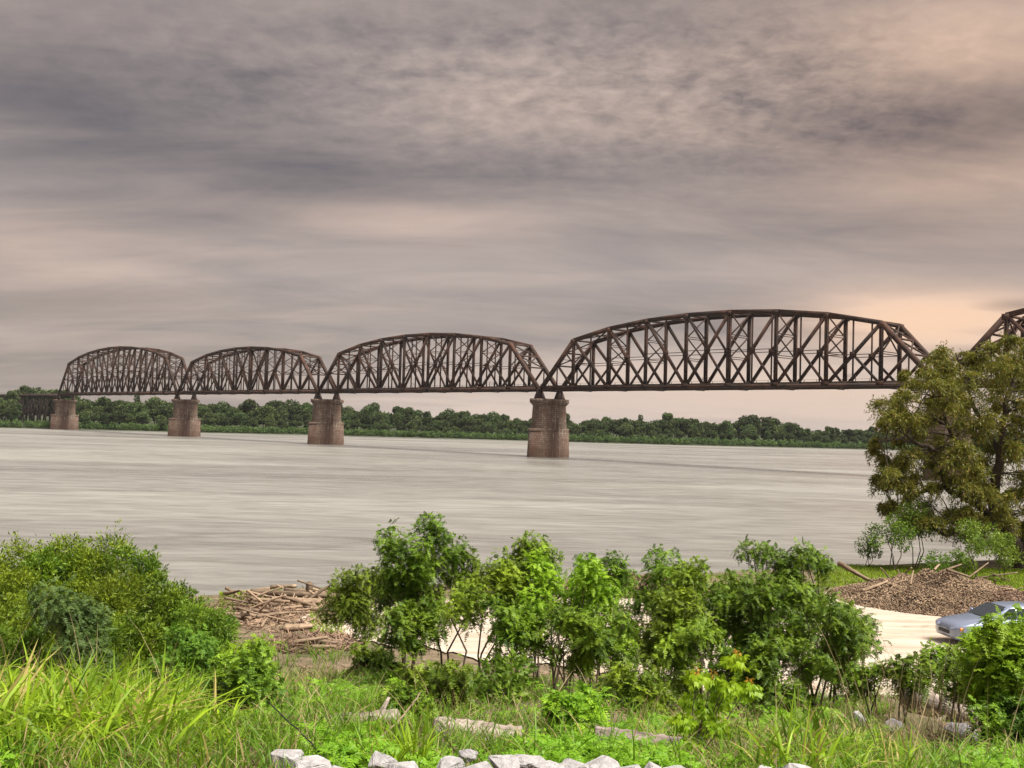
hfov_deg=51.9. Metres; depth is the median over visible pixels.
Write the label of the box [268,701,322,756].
bare pole
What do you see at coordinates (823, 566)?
feathery sapling
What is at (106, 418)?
tree
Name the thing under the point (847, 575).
shore grass
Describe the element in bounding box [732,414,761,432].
tree
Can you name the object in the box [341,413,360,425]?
tree
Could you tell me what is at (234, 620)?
leafy bush
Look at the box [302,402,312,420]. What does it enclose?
tree
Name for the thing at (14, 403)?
tree
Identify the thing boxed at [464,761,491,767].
riprap rock
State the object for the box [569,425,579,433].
tree
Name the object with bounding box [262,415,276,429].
tree
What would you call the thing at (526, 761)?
riprap rock
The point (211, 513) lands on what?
river water
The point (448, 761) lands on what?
riprap rock
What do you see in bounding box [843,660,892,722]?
feathery sapling
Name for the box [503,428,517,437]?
tree
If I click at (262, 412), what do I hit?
tree
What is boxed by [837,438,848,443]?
tree
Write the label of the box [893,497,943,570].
shore tree
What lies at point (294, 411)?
tree
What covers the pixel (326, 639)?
driftwood log
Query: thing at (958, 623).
parked car
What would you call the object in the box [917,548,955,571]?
shore tree
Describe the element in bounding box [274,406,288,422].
tree
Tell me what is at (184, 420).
stone pier
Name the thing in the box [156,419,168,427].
tree
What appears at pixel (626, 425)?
tree
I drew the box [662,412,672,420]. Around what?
tree
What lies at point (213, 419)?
tree
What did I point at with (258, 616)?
driftwood log
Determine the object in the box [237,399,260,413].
tree
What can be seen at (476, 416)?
tree
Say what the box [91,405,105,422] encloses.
tree
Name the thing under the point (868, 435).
tree
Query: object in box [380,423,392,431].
tree
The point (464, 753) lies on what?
riprap rock
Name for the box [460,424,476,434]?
tree
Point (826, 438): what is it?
tree
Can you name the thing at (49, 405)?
tree
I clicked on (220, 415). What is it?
tree
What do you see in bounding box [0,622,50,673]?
leafy bush
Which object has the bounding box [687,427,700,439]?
tree
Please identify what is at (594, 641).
feathery sapling
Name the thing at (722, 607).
feathery sapling
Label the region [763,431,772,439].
tree
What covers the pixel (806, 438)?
tree
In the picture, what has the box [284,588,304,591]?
driftwood log
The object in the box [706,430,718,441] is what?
tree
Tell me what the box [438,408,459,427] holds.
tree
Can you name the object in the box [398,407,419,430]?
tree
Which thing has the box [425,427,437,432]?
tree
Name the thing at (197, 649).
feathery shrub
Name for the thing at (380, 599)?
feathery sapling
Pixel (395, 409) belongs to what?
tree
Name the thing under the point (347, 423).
tree
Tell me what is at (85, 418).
tree
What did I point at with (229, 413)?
tree
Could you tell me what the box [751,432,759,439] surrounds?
tree
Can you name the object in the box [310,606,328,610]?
driftwood log
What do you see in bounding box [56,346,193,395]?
truss span
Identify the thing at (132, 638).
leafy bush
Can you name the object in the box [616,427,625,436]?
tree
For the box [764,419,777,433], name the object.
tree
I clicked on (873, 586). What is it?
driftwood log
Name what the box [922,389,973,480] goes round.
stone pier
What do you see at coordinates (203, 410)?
tree
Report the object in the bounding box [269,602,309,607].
driftwood log
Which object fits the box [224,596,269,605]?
driftwood log
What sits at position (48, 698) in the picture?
tall grass
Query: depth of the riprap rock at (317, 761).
7.47 m
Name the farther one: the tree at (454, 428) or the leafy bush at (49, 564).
the tree at (454, 428)
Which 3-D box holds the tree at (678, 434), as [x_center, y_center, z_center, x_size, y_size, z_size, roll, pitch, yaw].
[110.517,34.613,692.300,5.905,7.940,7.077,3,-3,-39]
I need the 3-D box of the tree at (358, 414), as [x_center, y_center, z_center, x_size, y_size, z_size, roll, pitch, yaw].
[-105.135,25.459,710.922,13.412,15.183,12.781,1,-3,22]
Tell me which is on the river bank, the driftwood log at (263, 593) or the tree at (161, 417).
the tree at (161, 417)
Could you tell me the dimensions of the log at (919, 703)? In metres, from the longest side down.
3.557 x 0.773 x 0.573 m
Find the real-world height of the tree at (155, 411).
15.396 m
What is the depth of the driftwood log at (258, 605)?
39.43 m
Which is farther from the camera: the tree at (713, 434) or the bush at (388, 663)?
the tree at (713, 434)
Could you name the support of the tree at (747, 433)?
on the river bank
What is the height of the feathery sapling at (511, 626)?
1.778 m
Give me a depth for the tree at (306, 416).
685.36 m
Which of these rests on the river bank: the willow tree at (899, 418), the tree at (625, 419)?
the tree at (625, 419)
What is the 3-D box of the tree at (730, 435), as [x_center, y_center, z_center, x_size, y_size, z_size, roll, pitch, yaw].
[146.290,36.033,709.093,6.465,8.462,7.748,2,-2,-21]
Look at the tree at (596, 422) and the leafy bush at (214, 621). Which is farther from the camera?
the tree at (596, 422)
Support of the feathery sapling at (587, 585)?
on the ground at (432, 656)
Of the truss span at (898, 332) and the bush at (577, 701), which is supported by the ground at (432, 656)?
the bush at (577, 701)
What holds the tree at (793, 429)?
on the river bank
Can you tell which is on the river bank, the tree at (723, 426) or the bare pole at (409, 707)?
the tree at (723, 426)
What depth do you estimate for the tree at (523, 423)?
694.60 m
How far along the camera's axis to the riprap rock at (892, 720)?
14.74 m
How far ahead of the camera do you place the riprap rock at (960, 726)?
13.75 m
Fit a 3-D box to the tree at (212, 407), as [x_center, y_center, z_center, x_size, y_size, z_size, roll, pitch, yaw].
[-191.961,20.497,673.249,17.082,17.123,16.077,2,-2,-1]
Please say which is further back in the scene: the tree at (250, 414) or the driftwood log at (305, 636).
the tree at (250, 414)
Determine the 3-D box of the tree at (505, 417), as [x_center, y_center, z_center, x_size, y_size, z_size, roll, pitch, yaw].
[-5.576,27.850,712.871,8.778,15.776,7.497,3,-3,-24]
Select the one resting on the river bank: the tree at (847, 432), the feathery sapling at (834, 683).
the tree at (847, 432)
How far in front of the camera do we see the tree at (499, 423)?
696.38 m
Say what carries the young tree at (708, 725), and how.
on the ground at (432, 656)
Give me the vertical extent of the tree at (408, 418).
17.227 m
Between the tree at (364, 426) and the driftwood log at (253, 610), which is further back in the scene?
the tree at (364, 426)
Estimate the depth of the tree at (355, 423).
682.50 m
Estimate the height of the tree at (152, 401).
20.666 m
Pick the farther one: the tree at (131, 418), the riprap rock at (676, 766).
the tree at (131, 418)
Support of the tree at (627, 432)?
on the river bank
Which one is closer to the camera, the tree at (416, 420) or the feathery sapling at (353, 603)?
the feathery sapling at (353, 603)
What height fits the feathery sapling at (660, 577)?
3.525 m
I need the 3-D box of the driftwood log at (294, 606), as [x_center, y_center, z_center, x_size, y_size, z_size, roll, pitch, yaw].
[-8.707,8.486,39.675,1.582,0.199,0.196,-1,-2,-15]
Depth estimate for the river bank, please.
678.64 m
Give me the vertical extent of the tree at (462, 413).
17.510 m
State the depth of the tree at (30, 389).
704.20 m
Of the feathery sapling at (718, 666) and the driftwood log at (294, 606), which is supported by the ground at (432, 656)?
the feathery sapling at (718, 666)
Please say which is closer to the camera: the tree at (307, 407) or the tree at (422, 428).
the tree at (422, 428)
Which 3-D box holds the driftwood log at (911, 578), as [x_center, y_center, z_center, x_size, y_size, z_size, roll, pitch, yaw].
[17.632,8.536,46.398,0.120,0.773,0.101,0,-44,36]
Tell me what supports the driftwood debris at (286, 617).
on the ground at (432, 656)
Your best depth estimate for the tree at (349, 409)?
712.61 m
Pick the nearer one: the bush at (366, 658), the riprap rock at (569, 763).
the riprap rock at (569, 763)
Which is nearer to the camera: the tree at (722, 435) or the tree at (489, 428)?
the tree at (489, 428)
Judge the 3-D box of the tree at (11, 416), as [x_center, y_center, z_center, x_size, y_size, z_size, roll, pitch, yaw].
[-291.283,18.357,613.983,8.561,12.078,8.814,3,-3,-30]
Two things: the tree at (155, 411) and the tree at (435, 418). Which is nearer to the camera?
the tree at (155, 411)
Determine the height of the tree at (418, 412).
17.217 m
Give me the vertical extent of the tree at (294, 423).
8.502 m
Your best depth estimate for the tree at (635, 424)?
697.36 m
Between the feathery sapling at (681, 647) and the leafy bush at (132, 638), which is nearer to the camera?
the feathery sapling at (681, 647)
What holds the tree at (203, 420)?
on the river bank
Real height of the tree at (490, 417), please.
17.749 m
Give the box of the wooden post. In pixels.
[305,581,312,591]
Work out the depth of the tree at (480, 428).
684.59 m
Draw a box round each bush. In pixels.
[0,531,72,663]
[0,592,64,672]
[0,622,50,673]
[3,541,98,668]
[12,518,143,599]
[44,562,160,673]
[50,608,165,680]
[93,540,169,608]
[96,610,193,679]
[129,575,201,661]
[167,593,241,666]
[218,605,240,653]
[339,640,388,677]
[369,650,410,683]
[375,677,440,727]
[396,653,479,713]
[463,649,538,712]
[536,680,612,737]
[591,659,679,717]
[962,684,1023,751]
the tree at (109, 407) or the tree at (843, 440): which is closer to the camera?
the tree at (109, 407)
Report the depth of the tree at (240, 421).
658.21 m
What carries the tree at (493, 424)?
on the river bank
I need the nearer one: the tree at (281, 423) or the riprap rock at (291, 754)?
the riprap rock at (291, 754)
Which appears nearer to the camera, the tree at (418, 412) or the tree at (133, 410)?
the tree at (133, 410)
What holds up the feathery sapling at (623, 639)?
on the ground at (432, 656)
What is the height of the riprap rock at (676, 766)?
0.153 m
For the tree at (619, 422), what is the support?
on the river bank
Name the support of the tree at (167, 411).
on the river bank
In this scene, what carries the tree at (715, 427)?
on the river bank
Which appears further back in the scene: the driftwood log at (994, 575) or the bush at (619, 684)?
the driftwood log at (994, 575)
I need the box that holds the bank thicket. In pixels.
[0,418,1006,450]
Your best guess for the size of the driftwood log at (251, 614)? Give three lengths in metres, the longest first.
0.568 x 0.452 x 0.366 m
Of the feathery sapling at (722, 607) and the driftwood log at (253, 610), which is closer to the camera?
the feathery sapling at (722, 607)
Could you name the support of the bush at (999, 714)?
on the ground at (432, 656)
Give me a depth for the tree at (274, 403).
689.27 m
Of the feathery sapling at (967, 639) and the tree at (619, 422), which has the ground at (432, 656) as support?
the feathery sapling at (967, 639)
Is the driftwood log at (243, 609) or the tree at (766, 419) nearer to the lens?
the driftwood log at (243, 609)
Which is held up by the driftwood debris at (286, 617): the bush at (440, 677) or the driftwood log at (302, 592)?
the driftwood log at (302, 592)
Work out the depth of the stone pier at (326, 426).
402.47 m
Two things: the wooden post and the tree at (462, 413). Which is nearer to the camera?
the wooden post
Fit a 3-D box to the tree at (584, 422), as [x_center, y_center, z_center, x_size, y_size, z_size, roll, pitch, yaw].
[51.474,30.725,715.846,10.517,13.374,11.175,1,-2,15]
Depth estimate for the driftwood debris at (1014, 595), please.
44.23 m
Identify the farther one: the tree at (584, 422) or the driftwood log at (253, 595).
the tree at (584, 422)
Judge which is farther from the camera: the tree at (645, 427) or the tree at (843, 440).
the tree at (843, 440)
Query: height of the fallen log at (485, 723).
0.341 m
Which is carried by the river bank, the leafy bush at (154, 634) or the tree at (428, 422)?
the tree at (428, 422)
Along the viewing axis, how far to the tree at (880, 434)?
753.04 m
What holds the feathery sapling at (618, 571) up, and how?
on the ground at (432, 656)
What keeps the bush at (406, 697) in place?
on the ground at (432, 656)
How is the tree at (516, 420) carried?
on the river bank
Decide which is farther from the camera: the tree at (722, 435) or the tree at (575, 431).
the tree at (722, 435)
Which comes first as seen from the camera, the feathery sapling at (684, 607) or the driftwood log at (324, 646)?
the feathery sapling at (684, 607)
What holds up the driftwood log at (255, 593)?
on the driftwood debris at (286, 617)
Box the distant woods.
[18,392,983,442]
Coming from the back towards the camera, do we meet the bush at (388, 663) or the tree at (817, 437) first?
the tree at (817, 437)
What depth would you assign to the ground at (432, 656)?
31.78 m
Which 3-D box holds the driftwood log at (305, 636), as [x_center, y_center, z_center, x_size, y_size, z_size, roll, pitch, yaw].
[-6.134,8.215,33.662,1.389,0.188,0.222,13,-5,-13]
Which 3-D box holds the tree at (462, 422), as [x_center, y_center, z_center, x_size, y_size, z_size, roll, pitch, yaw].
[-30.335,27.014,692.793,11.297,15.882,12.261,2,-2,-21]
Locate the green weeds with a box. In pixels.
[0,669,1023,767]
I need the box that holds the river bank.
[0,414,985,451]
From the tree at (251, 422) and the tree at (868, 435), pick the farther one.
the tree at (868, 435)
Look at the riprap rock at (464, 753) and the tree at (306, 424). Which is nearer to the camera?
the riprap rock at (464, 753)
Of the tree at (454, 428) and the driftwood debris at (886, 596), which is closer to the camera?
the driftwood debris at (886, 596)
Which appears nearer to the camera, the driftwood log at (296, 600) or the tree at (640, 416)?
the driftwood log at (296, 600)
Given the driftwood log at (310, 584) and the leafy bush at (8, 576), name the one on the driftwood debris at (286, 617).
the driftwood log at (310, 584)
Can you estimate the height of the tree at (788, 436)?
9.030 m
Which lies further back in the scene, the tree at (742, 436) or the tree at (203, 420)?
the tree at (742, 436)
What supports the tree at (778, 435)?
on the river bank
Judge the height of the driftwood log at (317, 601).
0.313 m
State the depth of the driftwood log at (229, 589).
42.67 m
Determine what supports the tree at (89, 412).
on the river bank
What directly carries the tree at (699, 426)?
on the river bank
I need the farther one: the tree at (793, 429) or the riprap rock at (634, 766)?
the tree at (793, 429)
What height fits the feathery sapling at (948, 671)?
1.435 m
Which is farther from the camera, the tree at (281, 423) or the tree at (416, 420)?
the tree at (416, 420)
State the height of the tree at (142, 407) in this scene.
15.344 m
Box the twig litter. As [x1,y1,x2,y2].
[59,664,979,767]
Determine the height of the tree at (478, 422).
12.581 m
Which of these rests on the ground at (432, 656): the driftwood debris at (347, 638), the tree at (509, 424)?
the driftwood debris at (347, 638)
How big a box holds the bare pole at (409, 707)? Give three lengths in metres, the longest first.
1.340 x 0.075 x 0.069 m
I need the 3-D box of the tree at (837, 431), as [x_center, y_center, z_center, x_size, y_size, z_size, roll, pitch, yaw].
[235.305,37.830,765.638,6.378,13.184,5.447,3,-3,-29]
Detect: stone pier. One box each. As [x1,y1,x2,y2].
[50,395,78,429]
[168,394,200,436]
[307,392,343,444]
[527,390,568,456]
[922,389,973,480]
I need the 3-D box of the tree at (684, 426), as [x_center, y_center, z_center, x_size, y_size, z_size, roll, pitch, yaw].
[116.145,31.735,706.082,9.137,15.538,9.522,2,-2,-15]
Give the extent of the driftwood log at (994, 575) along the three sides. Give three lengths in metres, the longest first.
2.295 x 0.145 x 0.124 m
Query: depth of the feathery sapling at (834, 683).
19.56 m
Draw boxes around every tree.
[0,399,22,420]
[4,391,20,421]
[5,405,19,423]
[15,386,39,413]
[35,389,52,416]
[48,397,60,414]
[52,389,70,398]
[75,402,95,414]
[77,409,92,425]
[79,413,102,423]
[89,401,99,421]
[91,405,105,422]
[96,396,110,407]
[99,412,114,425]
[100,400,120,412]
[109,409,125,423]
[113,401,131,424]
[120,402,138,424]
[122,413,136,423]
[133,395,141,402]
[136,409,149,423]
[138,404,147,412]
[143,396,166,423]
[150,405,163,423]
[155,415,166,419]
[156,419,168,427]
[161,403,172,419]
[197,405,211,426]
[198,416,207,424]
[204,412,219,426]
[207,403,223,413]
[214,411,224,424]
[215,401,233,413]
[220,417,233,426]
[223,407,238,427]
[230,410,243,425]
[232,413,249,427]
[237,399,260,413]
[246,417,258,426]
[247,411,259,421]
[253,405,280,426]
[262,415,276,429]
[265,399,290,427]
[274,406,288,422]
[276,420,288,429]
[283,399,304,421]
[287,420,303,428]
[290,405,301,420]
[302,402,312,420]
[303,413,311,421]
[304,419,311,427]
[341,412,351,421]
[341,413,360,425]
[341,420,350,432]
[344,406,354,412]
[350,420,360,429]
[351,411,365,423]
[359,402,379,414]
[360,424,372,430]
[361,407,372,424]
[372,412,389,423]
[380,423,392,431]
[388,412,405,429]
[392,406,404,430]
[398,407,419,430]
[398,422,405,431]
[402,409,411,430]
[406,422,418,431]
[408,417,421,429]
[414,409,422,424]
[418,425,426,431]
[421,411,431,432]
[424,416,431,433]
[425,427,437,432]
[431,415,438,426]
[432,420,443,428]
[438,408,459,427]
[438,419,449,430]
[441,427,451,435]
[451,426,460,432]
[452,418,460,427]
[457,413,475,429]
[459,410,470,420]
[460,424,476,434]
[470,413,481,424]
[474,419,482,425]
[474,425,482,435]
[482,411,502,433]
[482,421,496,431]
[483,425,493,433]
[496,421,502,429]
[500,414,509,424]
[500,420,515,430]
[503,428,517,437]
[513,418,522,433]
[514,420,528,433]
[517,425,525,433]
[566,412,573,426]
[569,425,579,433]
[571,428,581,435]
[580,420,593,431]
[581,424,587,432]
[586,418,601,429]
[588,423,595,431]
[597,423,606,432]
[598,416,615,432]
[599,432,611,440]
[608,419,618,435]
[614,419,622,436]
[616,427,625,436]
[617,422,633,437]
[621,417,629,422]
[623,428,633,437]
[631,420,640,432]
[635,431,645,437]
[637,414,646,423]
[641,423,651,439]
[648,430,657,438]
[649,419,662,432]
[653,422,661,435]
[659,419,676,438]
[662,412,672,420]
[663,429,674,438]
[666,648,763,761]
[672,420,679,437]
[673,417,691,436]
[674,431,685,438]
[679,420,690,434]
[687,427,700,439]
[689,418,698,423]
[690,422,704,433]
[701,422,713,434]
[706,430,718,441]
[711,425,718,433]
[716,420,736,434]
[719,432,726,440]
[726,431,734,439]
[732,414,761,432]
[738,425,747,434]
[738,434,746,440]
[740,424,757,432]
[740,429,752,439]
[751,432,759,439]
[759,416,779,429]
[760,426,770,437]
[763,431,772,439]
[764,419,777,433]
[772,431,785,441]
[777,427,787,433]
[781,423,801,435]
[785,422,803,430]
[785,433,794,441]
[796,433,802,440]
[801,431,806,441]
[803,436,812,442]
[811,434,822,442]
[821,435,830,443]
[827,434,836,441]
[828,426,835,435]
[834,427,839,437]
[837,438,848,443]
[844,429,852,442]
[850,436,858,444]
[851,429,861,435]
[854,536,883,566]
[857,429,865,445]
[862,512,918,570]
[864,331,1023,567]
[865,432,872,438]
[867,426,875,434]
[873,431,885,438]
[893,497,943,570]
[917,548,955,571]
[951,547,977,573]
[955,517,1006,576]
[984,530,1023,581]
[1006,432,1023,441]
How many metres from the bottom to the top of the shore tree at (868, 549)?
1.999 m
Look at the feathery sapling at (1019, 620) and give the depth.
11.96 m
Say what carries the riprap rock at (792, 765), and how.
on the ground at (432, 656)
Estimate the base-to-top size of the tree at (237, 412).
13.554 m
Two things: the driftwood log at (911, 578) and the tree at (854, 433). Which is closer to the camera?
the driftwood log at (911, 578)
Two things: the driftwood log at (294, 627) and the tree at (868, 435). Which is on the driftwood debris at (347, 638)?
the driftwood log at (294, 627)
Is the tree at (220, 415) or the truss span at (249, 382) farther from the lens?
the tree at (220, 415)
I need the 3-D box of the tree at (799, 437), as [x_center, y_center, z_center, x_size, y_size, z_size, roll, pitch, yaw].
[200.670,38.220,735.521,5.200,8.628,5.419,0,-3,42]
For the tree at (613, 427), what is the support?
on the river bank
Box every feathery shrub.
[21,573,128,684]
[140,621,220,688]
[208,631,281,688]
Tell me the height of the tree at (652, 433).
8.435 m
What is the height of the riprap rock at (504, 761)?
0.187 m
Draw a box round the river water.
[0,428,1023,595]
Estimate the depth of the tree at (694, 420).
722.18 m
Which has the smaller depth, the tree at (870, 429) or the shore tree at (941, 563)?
the shore tree at (941, 563)
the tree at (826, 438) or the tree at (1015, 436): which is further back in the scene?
the tree at (1015, 436)
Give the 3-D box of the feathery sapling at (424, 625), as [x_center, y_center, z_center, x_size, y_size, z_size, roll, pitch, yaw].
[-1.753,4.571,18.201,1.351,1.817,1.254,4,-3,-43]
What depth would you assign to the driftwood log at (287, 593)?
42.52 m
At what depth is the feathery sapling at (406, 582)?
19.59 m
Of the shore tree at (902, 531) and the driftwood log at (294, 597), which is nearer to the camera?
the driftwood log at (294, 597)
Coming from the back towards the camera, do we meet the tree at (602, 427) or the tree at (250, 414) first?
the tree at (602, 427)
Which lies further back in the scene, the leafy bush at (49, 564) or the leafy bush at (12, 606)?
the leafy bush at (49, 564)
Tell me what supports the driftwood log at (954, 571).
on the driftwood debris at (886, 596)
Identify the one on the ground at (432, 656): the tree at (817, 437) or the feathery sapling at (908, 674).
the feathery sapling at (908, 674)
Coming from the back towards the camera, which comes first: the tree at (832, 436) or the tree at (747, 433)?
the tree at (832, 436)
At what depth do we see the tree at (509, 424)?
695.35 m
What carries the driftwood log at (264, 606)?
on the driftwood debris at (286, 617)
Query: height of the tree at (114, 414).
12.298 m
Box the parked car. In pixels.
[935,601,1023,640]
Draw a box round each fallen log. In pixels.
[326,697,399,726]
[432,716,521,748]
[595,725,682,745]
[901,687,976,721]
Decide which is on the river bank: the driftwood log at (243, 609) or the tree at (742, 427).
the tree at (742, 427)
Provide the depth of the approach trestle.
642.00 m
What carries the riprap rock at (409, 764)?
on the ground at (432, 656)
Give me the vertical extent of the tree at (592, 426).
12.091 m
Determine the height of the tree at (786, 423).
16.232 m
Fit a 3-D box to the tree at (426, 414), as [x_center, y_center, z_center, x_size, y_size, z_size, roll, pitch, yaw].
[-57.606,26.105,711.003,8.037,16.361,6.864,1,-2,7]
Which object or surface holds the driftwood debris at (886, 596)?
on the ground at (432, 656)
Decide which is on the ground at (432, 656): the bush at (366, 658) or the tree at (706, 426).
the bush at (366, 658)
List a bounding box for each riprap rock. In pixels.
[270,749,303,767]
[291,755,331,767]
[368,751,397,767]
[388,761,417,767]
[436,756,464,767]
[458,749,477,762]
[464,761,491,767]
[488,755,519,767]
[514,754,545,767]
[532,760,563,767]
[560,758,591,767]
[585,755,619,767]
[617,764,640,767]
[644,761,661,767]
[663,765,684,767]
[777,763,810,767]
[848,711,864,725]
[881,718,903,732]
[944,722,977,743]
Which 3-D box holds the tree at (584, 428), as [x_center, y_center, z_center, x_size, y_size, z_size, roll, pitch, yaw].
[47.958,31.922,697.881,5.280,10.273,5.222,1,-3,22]
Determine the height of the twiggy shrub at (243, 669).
1.116 m
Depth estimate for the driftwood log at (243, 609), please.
37.34 m
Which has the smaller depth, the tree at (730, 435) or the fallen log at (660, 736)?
the fallen log at (660, 736)
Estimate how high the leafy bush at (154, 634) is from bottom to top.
1.940 m
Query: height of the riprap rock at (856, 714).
0.204 m
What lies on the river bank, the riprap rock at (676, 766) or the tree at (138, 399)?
the tree at (138, 399)
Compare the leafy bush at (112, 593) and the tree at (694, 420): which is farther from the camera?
the tree at (694, 420)
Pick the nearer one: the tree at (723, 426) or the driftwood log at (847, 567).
the driftwood log at (847, 567)
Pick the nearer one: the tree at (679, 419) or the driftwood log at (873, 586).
the driftwood log at (873, 586)
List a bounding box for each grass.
[0,568,1023,767]
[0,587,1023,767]
[0,636,1012,767]
[218,564,1023,633]
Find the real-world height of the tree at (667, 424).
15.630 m
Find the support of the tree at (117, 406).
on the river bank
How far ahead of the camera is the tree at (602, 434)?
682.83 m
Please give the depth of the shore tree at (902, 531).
57.37 m
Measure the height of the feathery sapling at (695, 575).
3.187 m
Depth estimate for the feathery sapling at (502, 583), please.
18.75 m
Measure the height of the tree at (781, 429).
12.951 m
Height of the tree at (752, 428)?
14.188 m
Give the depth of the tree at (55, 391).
640.74 m
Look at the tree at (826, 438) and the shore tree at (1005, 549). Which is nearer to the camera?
the shore tree at (1005, 549)
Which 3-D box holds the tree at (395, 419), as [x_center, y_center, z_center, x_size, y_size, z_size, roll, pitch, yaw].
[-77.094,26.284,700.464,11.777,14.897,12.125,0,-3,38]
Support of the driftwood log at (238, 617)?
on the driftwood debris at (286, 617)
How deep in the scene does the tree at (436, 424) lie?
687.86 m
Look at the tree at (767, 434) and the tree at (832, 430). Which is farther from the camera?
the tree at (832, 430)
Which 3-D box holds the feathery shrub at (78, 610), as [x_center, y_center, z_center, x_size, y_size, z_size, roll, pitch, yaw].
[-7.737,4.634,18.785,1.694,2.493,2.010,2,-2,0]
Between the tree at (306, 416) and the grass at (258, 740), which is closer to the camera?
the grass at (258, 740)
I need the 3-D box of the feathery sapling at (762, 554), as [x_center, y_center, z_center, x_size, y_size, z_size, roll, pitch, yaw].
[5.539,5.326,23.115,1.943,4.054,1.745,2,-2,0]
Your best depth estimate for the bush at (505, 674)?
14.24 m
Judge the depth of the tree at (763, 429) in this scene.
720.26 m
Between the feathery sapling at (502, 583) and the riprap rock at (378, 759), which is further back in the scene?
the feathery sapling at (502, 583)
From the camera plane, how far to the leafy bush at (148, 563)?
26.77 m
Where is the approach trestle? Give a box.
[0,392,69,423]
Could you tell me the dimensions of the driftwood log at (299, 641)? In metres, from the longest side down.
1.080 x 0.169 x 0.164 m
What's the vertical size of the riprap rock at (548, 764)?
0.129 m
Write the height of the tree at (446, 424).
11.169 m
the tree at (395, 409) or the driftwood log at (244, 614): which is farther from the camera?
the tree at (395, 409)
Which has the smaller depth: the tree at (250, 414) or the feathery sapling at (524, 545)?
the feathery sapling at (524, 545)
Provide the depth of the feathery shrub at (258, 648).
15.07 m
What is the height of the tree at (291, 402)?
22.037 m
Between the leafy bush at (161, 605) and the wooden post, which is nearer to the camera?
the leafy bush at (161, 605)
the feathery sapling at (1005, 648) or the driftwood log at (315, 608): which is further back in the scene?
the driftwood log at (315, 608)
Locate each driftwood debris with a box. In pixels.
[204,586,338,633]
[256,626,363,655]
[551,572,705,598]
[827,568,1015,615]
[873,589,1023,616]
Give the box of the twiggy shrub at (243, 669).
[199,649,291,719]
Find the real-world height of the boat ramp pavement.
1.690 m
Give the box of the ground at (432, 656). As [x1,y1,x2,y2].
[51,559,1023,767]
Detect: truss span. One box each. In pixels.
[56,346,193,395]
[175,346,334,394]
[316,333,557,393]
[537,309,942,391]
[956,308,1023,387]
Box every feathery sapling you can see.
[312,563,390,647]
[369,511,468,669]
[371,585,419,649]
[375,593,450,670]
[404,539,490,668]
[431,547,536,687]
[478,591,557,680]
[496,530,564,686]
[515,543,621,693]
[525,598,615,692]
[560,603,642,689]
[570,549,633,691]
[605,585,719,691]
[607,543,705,680]
[645,555,744,698]
[648,613,746,712]
[694,564,831,690]
[704,643,775,712]
[726,534,804,674]
[739,630,841,717]
[763,575,881,711]
[775,536,839,692]
[811,596,891,707]
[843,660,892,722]
[876,650,942,725]
[915,637,952,718]
[927,643,969,722]
[951,619,1019,736]
[956,605,1023,721]
[967,603,1023,737]
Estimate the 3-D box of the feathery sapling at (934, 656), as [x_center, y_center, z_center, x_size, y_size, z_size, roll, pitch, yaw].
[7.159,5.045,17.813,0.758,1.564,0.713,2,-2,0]
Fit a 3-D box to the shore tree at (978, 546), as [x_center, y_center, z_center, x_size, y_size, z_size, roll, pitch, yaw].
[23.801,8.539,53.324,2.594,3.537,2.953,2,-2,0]
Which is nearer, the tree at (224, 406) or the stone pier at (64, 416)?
the stone pier at (64, 416)
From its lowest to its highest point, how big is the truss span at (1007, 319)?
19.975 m
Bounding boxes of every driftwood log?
[223,589,241,594]
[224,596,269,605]
[225,586,242,599]
[232,606,271,612]
[232,615,254,619]
[235,613,249,619]
[237,606,290,621]
[241,609,256,617]
[242,584,296,591]
[246,589,268,606]
[246,591,273,597]
[247,598,289,602]
[250,589,332,597]
[252,586,282,597]
[252,594,286,608]
[256,611,301,618]
[257,597,273,612]
[264,605,301,610]
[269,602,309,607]
[270,585,291,588]
[274,596,318,602]
[282,596,312,605]
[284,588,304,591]
[284,621,311,632]
[293,636,326,643]
[297,580,332,593]
[298,634,341,643]
[299,591,335,595]
[302,598,330,605]
[308,633,342,641]
[309,585,330,597]
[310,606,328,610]
[312,644,335,648]
[837,561,868,580]
[861,580,888,592]
[909,570,913,584]
[946,568,970,577]
[970,563,987,575]
[974,572,1017,578]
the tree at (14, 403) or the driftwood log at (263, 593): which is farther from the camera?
the tree at (14, 403)
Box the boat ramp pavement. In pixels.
[297,592,963,697]
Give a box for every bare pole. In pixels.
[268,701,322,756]
[382,692,420,735]
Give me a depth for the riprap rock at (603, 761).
7.56 m
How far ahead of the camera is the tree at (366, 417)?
695.42 m
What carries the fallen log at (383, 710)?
on the ground at (432, 656)
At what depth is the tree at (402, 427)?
683.74 m
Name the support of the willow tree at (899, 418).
on the ground at (432, 656)
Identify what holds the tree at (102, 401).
on the river bank
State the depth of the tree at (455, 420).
694.99 m
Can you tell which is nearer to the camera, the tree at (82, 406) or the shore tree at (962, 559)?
the shore tree at (962, 559)
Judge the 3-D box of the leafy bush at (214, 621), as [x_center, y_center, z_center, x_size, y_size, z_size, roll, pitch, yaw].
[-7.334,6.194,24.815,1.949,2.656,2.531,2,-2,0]
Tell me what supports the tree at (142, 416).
on the river bank
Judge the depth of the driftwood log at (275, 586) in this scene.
44.90 m
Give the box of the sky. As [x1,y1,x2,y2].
[0,0,1023,433]

